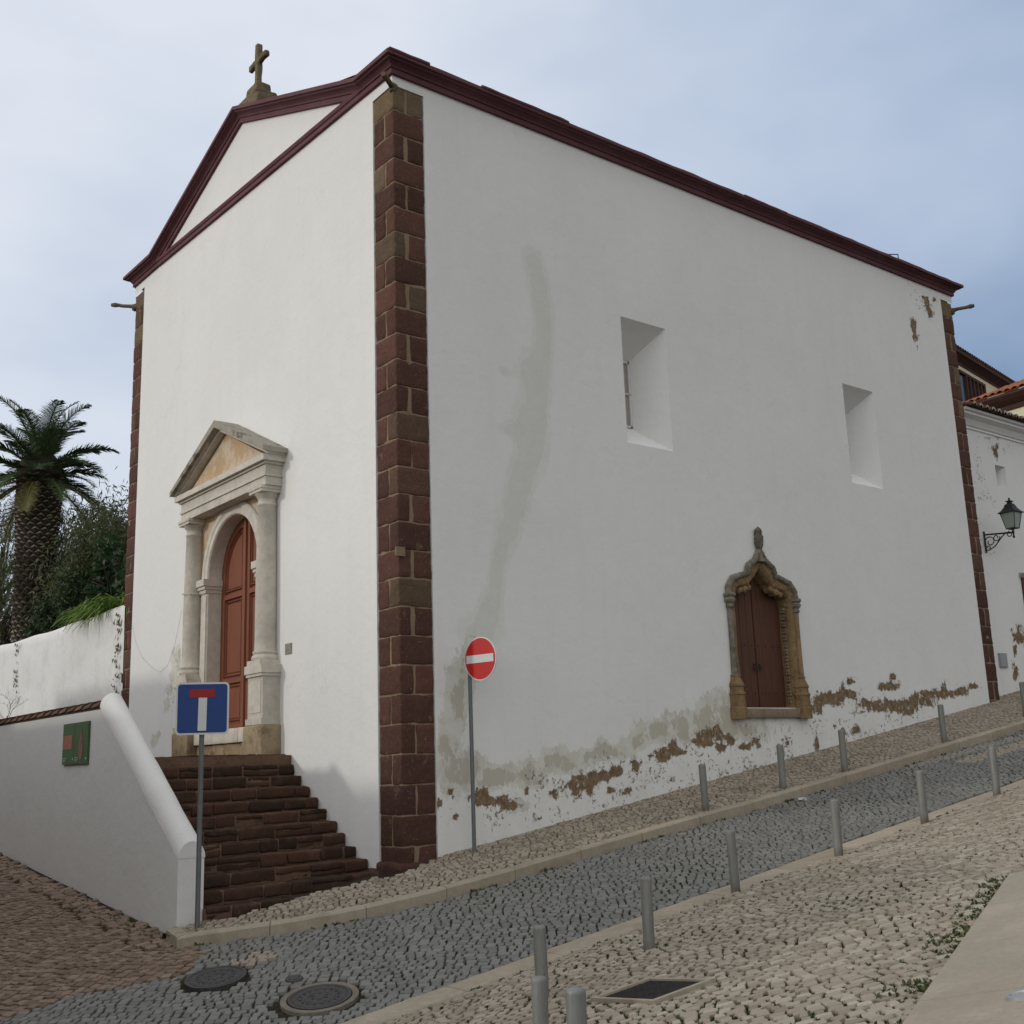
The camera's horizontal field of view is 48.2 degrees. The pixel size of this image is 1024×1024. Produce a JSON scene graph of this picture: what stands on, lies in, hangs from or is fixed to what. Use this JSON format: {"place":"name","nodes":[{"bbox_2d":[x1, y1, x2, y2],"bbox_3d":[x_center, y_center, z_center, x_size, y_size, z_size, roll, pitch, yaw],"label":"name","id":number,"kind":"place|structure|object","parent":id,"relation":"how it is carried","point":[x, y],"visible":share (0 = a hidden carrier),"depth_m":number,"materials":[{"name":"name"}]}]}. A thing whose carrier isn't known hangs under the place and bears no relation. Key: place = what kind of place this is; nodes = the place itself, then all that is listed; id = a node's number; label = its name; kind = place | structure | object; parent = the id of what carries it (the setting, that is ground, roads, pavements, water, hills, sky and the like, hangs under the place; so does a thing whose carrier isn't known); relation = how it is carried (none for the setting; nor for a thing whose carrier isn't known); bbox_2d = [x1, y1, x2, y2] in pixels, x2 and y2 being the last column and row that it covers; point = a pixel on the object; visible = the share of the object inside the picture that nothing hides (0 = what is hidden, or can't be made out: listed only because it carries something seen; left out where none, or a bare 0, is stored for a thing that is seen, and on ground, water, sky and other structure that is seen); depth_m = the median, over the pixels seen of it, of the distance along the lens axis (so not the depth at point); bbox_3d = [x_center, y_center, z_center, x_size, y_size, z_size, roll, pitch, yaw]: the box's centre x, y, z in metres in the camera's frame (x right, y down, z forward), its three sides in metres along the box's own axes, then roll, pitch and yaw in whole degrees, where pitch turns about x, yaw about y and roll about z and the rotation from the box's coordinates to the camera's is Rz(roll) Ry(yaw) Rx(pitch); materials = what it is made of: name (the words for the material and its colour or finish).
{"place":"outdoors","nodes":[
{"label":"outdoors","id":0,"kind":"place"},
{"bbox_2d":[0,730,1023,1023],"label":"road","id":1,"kind":"structure","parent":0,"point":[958,774],"depth_m":12.85,"materials":[{"name":"stone"}]},
{"bbox_2d":[184,965,246,992],"bbox_3d":[-2.989,4.715,11.554,0.611,0.165,0.612,8,-16,-38],"label":"manhole cover","id":2,"kind":"object","parent":1,"relation":"on","point":[217,978],"visible":1,"depth_m":11.50,"materials":[{"name":"metal"}]},
{"bbox_2d":[285,975,302,982],"bbox_3d":[-2.161,4.630,11.358,0.178,0.049,0.179,8,-16,-38],"label":"valve cover","id":3,"kind":"object","parent":1,"relation":"on","point":[293,978],"visible":1,"depth_m":11.33,"materials":[{"name":"metal"}]},
{"bbox_2d":[280,982,358,1016],"bbox_3d":[-1.821,4.619,10.842,0.740,0.197,0.742,8,-16,-38],"label":"manhole cover","id":4,"kind":"object","parent":1,"relation":"on","point":[319,999],"visible":0.98,"depth_m":10.78,"materials":[{"name":"metal"}]},
{"bbox_2d":[798,796,806,801],"bbox_3d":[4.371,4.318,17.229,0.144,0.081,0.106,8,-16,-38],"label":"paper scrap","id":5,"kind":"object","parent":1,"relation":"on","point":[802,798],"visible":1,"depth_m":17.20,"materials":[{"name":"white paper"}]},
{"bbox_2d":[0,0,1023,639],"label":"sky","id":6,"kind":"structure","parent":0,"point":[886,126],"materials":[{"name":"blue"}]},
{"bbox_2d":[1,750,1023,1023],"bbox_3d":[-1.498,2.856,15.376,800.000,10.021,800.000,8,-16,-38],"label":"ground","id":7,"kind":"structure","parent":0,"point":[277,1004],"depth_m":12.32,"materials":[{"name":"soil"}]},
{"bbox_2d":[0,692,25,718],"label":"bare shrub","id":8,"kind":"object","parent":7,"relation":"on","point":[11,703],"visible":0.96,"depth_m":24.66,"materials":[{"name":"grey plant"}]},
{"bbox_2d":[0,605,124,718],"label":"garden wall","id":9,"kind":"structure","parent":7,"relation":"on","point":[61,668],"depth_m":26.80,"materials":[{"name":"paint"}]},
{"bbox_2d":[50,603,98,632],"bbox_3d":[-9.685,2.474,26.307,1.919,0.651,2.384,8,-16,-38],"label":"strap leaf plant","id":10,"kind":"object","parent":9,"relation":"on","point":[75,617],"visible":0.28,"depth_m":26.17,"materials":[{"name":"green plant"}]},
{"bbox_2d":[63,601,116,629],"bbox_3d":[-9.032,2.329,25.660,1.788,0.696,2.351,8,-16,-38],"label":"strap leaf plant","id":11,"kind":"object","parent":9,"relation":"on","point":[87,611],"visible":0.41,"depth_m":25.36,"materials":[{"name":"green plant"}]},
{"bbox_2d":[0,852,170,950],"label":"lane gutter","id":12,"kind":"object","parent":7,"relation":"on","point":[59,893],"visible":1,"depth_m":14.85,"materials":[{"name":"beige stone"}]},
{"bbox_2d":[0,693,204,932],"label":"parapet wall","id":13,"kind":"structure","parent":7,"relation":"on","point":[109,824],"depth_m":15.54,"materials":[{"name":"paint"}]},
{"bbox_2d":[62,721,90,764],"bbox_3d":[-6.291,3.336,16.512,0.036,0.585,1.100,8,-16,-38],"label":"information panel","id":14,"kind":"object","parent":13,"relation":"attached to","point":[76,744],"visible":1,"depth_m":16.45,"materials":[{"name":"green metal"}]},
{"bbox_2d":[0,872,208,1021],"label":"lane","id":15,"kind":"structure","parent":7,"relation":"on","point":[51,954],"depth_m":12.59,"materials":[{"name":"brown stone"}]},
{"bbox_2d":[166,926,187,947],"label":"kerb end","id":16,"kind":"structure","parent":7,"relation":"on","point":[172,937],"depth_m":12.90,"materials":[{"name":"stone"}]},
{"bbox_2d":[154,754,375,925],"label":"stone stairs","id":17,"kind":"structure","parent":7,"relation":"on","point":[271,836],"depth_m":15.37,"materials":[{"name":"brown stone"}]},
{"bbox_2d":[162,764,848,938],"bbox_3d":[9.623,4.234,22.826,33.150,5.343,2.250,8,-16,-38],"label":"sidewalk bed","id":18,"kind":"object","parent":7,"relation":"on","point":[164,935],"visible":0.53,"depth_m":14.31,"materials":[{"name":"stone"}]},
{"bbox_2d":[59,699,1023,1023],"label":"weeds","id":19,"kind":"object","parent":7,"relation":"on","point":[955,933],"visible":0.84,"depth_m":9.94,"materials":[{"name":"green plant"}]},
{"bbox_2d":[111,43,999,876],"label":"church","id":20,"kind":"structure","parent":7,"relation":"on","point":[647,475],"depth_m":19.22,"materials":[{"name":"paint"}]},
{"bbox_2d":[220,517,256,728],"bbox_3d":[-4.643,1.899,19.934,0.090,3.740,2.000,8,-16,-38],"label":"front door","id":21,"kind":"structure","parent":20,"relation":"in","point":[237,639],"depth_m":20.17,"materials":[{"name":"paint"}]},
{"bbox_2d":[620,316,672,450],"bbox_3d":[2.133,-2.146,19.965,1.090,2.250,0.620,8,-16,-38],"label":"window","id":22,"kind":"structure","parent":20,"relation":"in","point":[645,367],"depth_m":20.16,"materials":[{"name":"paint"}]},
{"bbox_2d":[723,526,812,718],"bbox_3d":[4.440,1.960,20.481,2.100,3.440,0.493,8,-16,-38],"label":"side doorway","id":23,"kind":"structure","parent":20,"relation":"in","point":[767,680],"depth_m":20.60,"materials":[{"name":"wood"}]},
{"bbox_2d":[842,383,882,488],"bbox_3d":[7.015,-1.496,23.756,1.060,2.100,0.620,8,-16,-38],"label":"window","id":24,"kind":"structure","parent":20,"relation":"in","point":[865,464],"depth_m":23.92,"materials":[{"name":"paint"}]},
{"bbox_2d":[565,986,586,1023],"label":"bollard","id":25,"kind":"object","parent":7,"relation":"on","point":[576,1006],"visible":1,"depth_m":5.81,"materials":[{"name":"metal"}]},
{"bbox_2d":[177,720,1023,948],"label":"sidewalk kerb","id":26,"kind":"structure","parent":7,"relation":"on","point":[281,927],"depth_m":14.80,"materials":[{"name":"stone"}]},
{"bbox_2d":[341,779,1023,1023],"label":"plaza kerb","id":27,"kind":"structure","parent":7,"relation":"on","point":[420,1002],"depth_m":11.91,"materials":[{"name":"stone"}]},
{"bbox_2d":[963,401,1023,695],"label":"neighbour house","id":28,"kind":"structure","parent":7,"relation":"on","point":[995,438],"depth_m":26.79,"materials":[{"name":"paint"}]},
{"bbox_2d":[995,465,1006,487],"bbox_3d":[11.584,-0.815,27.503,0.450,0.530,0.350,8,-16,-38],"label":"window","id":29,"kind":"structure","parent":28,"relation":"in","point":[1000,471],"depth_m":27.57,"materials":[{"name":"paint"}]},
{"bbox_2d":[983,498,1023,552],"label":"wall lantern","id":30,"kind":"object","parent":28,"relation":"attached to","point":[1010,512],"depth_m":25.81,"materials":[{"name":"metal"}]},
{"bbox_2d":[1019,572,1023,599],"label":"door","id":31,"kind":"structure","parent":28,"relation":"in","point":[1021,575],"depth_m":26.98,"materials":[{"name":"stone"}]},
{"bbox_2d":[963,379,1023,415],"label":"tiled wing","id":32,"kind":"structure","parent":7,"relation":"on","point":[1011,401],"depth_m":36.93,"materials":[{"name":"orange tile"}]},
{"bbox_2d":[175,690,1023,933],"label":"sidewalk","id":33,"kind":"structure","parent":0,"point":[755,783],"depth_m":16.71,"materials":[{"name":"stone"}]},
{"bbox_2d":[175,682,228,928],"bbox_3d":[-3.624,3.425,13.301,0.609,2.864,0.094,1,-13,-15],"label":"dead end sign","id":34,"kind":"object","parent":33,"relation":"on","point":[202,710],"visible":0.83,"depth_m":13.47,"materials":[{"name":"blue metal"}]},
{"bbox_2d":[465,637,496,852],"bbox_3d":[-0.391,3.178,15.544,0.094,2.966,0.598,9,-16,-41],"label":"no entry sign","id":35,"kind":"object","parent":33,"relation":"on","point":[480,658],"visible":0.92,"depth_m":15.75,"materials":[{"name":"red metal"}]},
{"bbox_2d":[698,764,708,810],"bbox_3d":[2.794,4.045,16.659,0.106,0.745,0.106,7,-16,-38],"label":"bollard","id":36,"kind":"object","parent":33,"relation":"on","point":[703,788],"visible":0.86,"depth_m":16.63,"materials":[{"name":"metal"}]},
{"bbox_2d":[776,744,786,789],"bbox_3d":[4.168,3.967,17.695,0.106,0.745,0.106,7,-16,-38],"label":"bollard","id":37,"kind":"object","parent":33,"relation":"on","point":[781,766],"visible":0.81,"depth_m":17.66,"materials":[{"name":"metal"}]},
{"bbox_2d":[838,729,847,772],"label":"bollard","id":38,"kind":"object","parent":33,"relation":"on","point":[843,751],"visible":0.81,"depth_m":18.56,"materials":[{"name":"metal"}]},
{"bbox_2d":[937,704,946,741],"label":"bollard","id":39,"kind":"object","parent":33,"relation":"on","point":[942,724],"visible":0.81,"depth_m":20.34,"materials":[{"name":"metal"}]},
{"bbox_2d":[1019,682,1023,716],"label":"bollard","id":40,"kind":"object","parent":33,"relation":"on","point":[1021,685],"visible":0.96,"depth_m":22.34,"materials":[{"name":"metal"}]},
{"bbox_2d":[384,785,1023,1023],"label":"plaza","id":41,"kind":"structure","parent":0,"point":[762,968],"depth_m":9.46,"materials":[{"name":"stone"}]},
{"bbox_2d":[531,976,548,1023],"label":"bollard","id":42,"kind":"object","parent":41,"relation":"on","point":[539,991],"visible":1,"depth_m":7.44,"materials":[{"name":"metal"}]},
{"bbox_2d":[533,925,548,997],"bbox_3d":[0.239,3.739,9.281,0.106,0.745,0.106,7,-16,-38],"label":"bollard","id":43,"kind":"object","parent":41,"relation":"on","point":[540,951],"visible":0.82,"depth_m":9.28,"materials":[{"name":"metal"}]},
{"bbox_2d":[640,876,654,950],"bbox_3d":[1.238,3.710,10.441,0.106,0.745,0.106,8,-16,-37],"label":"bollard","id":44,"kind":"object","parent":41,"relation":"on","point":[647,913],"visible":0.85,"depth_m":10.41,"materials":[{"name":"metal"}]},
{"bbox_2d":[591,977,715,1004],"bbox_3d":[1.029,3.526,8.420,0.534,0.238,0.853,5,-14,-28],"label":"drain cover","id":45,"kind":"object","parent":41,"relation":"on","point":[653,990],"visible":1,"depth_m":8.39,"materials":[{"name":"metal"}]},
{"bbox_2d":[726,830,740,892],"bbox_3d":[2.502,3.980,12.950,0.106,0.745,0.106,7,-16,-38],"label":"bollard","id":46,"kind":"object","parent":41,"relation":"on","point":[732,861],"visible":0.8,"depth_m":12.92,"materials":[{"name":"metal"}]},
{"bbox_2d":[703,886,786,905],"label":"loose stones","id":47,"kind":"object","parent":41,"relation":"on","point":[765,892],"visible":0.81,"depth_m":12.19,"materials":[{"name":"stone"}]},
{"bbox_2d":[830,799,842,856],"bbox_3d":[3.911,3.835,13.781,0.106,0.745,0.106,8,-15,-38],"label":"bollard","id":48,"kind":"object","parent":41,"relation":"on","point":[836,827],"visible":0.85,"depth_m":13.75,"materials":[{"name":"metal"}]},
{"bbox_2d":[915,770,928,823],"bbox_3d":[5.388,3.775,15.036,0.106,0.745,0.106,6,-15,-38],"label":"bollard","id":49,"kind":"object","parent":41,"relation":"on","point":[921,794],"visible":0.82,"depth_m":15.01,"materials":[{"name":"metal"}]},
{"bbox_2d":[988,747,1000,795],"bbox_3d":[6.867,3.717,16.290,0.106,0.745,0.106,9,-16,-37],"label":"bollard","id":50,"kind":"object","parent":41,"relation":"on","point":[992,754],"visible":0.77,"depth_m":16.26,"materials":[{"name":"metal"}]},
{"bbox_2d":[902,871,1023,1023],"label":"slab paving","id":51,"kind":"structure","parent":0,"point":[979,977],"depth_m":6.45,"materials":[{"name":"beige stone"}]},
{"bbox_2d":[1005,989,1023,1001],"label":"ground spotlight","id":52,"kind":"object","parent":51,"relation":"on","point":[1016,996],"visible":1,"depth_m":5.77,"materials":[{"name":"white glass"}]},
{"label":"garden ground","id":53,"kind":"structure","parent":0,"visible":0},
{"bbox_2d":[0,598,11,645],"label":"shrub","id":54,"kind":"object","parent":53,"relation":"on","point":[6,626],"visible":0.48,"depth_m":34.56,"materials":[{"name":"green plant"}]},
{"bbox_2d":[0,491,14,633],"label":"garden tree","id":55,"kind":"object","parent":53,"relation":"on","point":[3,549],"visible":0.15,"depth_m":45.13,"materials":[{"name":"green plant"}]},
{"bbox_2d":[19,605,56,639],"bbox_3d":[-12.896,3.466,32.298,1.786,2.046,2.148,2,-13,-18],"label":"shrub","id":56,"kind":"object","parent":53,"relation":"on","point":[36,632],"visible":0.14,"depth_m":31.62,"materials":[{"name":"green plant"}]},
{"bbox_2d":[0,395,118,642],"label":"palm tree","id":57,"kind":"object","parent":53,"relation":"on","point":[41,493],"visible":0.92,"depth_m":33.72,"materials":[{"name":"green plant"}]},
{"bbox_2d":[0,477,127,637],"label":"garden tree","id":58,"kind":"object","parent":53,"relation":"on","point":[64,529],"visible":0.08,"depth_m":35.13,"materials":[{"name":"green plant"}]},
{"bbox_2d":[15,466,127,636],"bbox_3d":[-11.083,1.848,32.173,4.292,5.925,4.457,-10,-14,31],"label":"garden tree","id":59,"kind":"object","parent":53,"relation":"on","point":[111,522],"visible":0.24,"depth_m":31.28,"materials":[{"name":"green plant"}]},
{"bbox_2d":[22,557,120,636],"bbox_3d":[-11.864,2.737,31.337,2.764,2.967,3.333,8,-16,-38],"label":"shrub","id":60,"kind":"object","parent":53,"relation":"on","point":[73,597],"visible":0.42,"depth_m":30.55,"materials":[{"name":"green plant"}]},
{"bbox_2d":[64,592,126,625],"bbox_3d":[-8.612,2.163,25.014,1.932,0.681,2.612,8,-16,-38],"label":"strap leaf plant","id":61,"kind":"object","parent":53,"relation":"on","point":[116,601],"visible":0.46,"depth_m":24.77,"materials":[{"name":"green plant"}]},
{"bbox_2d":[82,525,126,608],"bbox_3d":[-9.971,1.926,28.492,1.414,3.198,2.312,8,-16,-38],"label":"shrub","id":62,"kind":"object","parent":53,"relation":"on","point":[102,571],"visible":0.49,"depth_m":28.44,"materials":[{"name":"green plant"}]},
{"bbox_2d":[956,344,1017,401],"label":"yellow building","id":63,"kind":"structure","parent":53,"relation":"on","point":[978,377],"depth_m":47.97,"materials":[{"name":"beige paint"}]},
{"bbox_2d":[959,369,986,401],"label":"window","id":64,"kind":"structure","parent":63,"relation":"in","point":[971,387],"depth_m":47.36,"materials":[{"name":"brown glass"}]}
]}

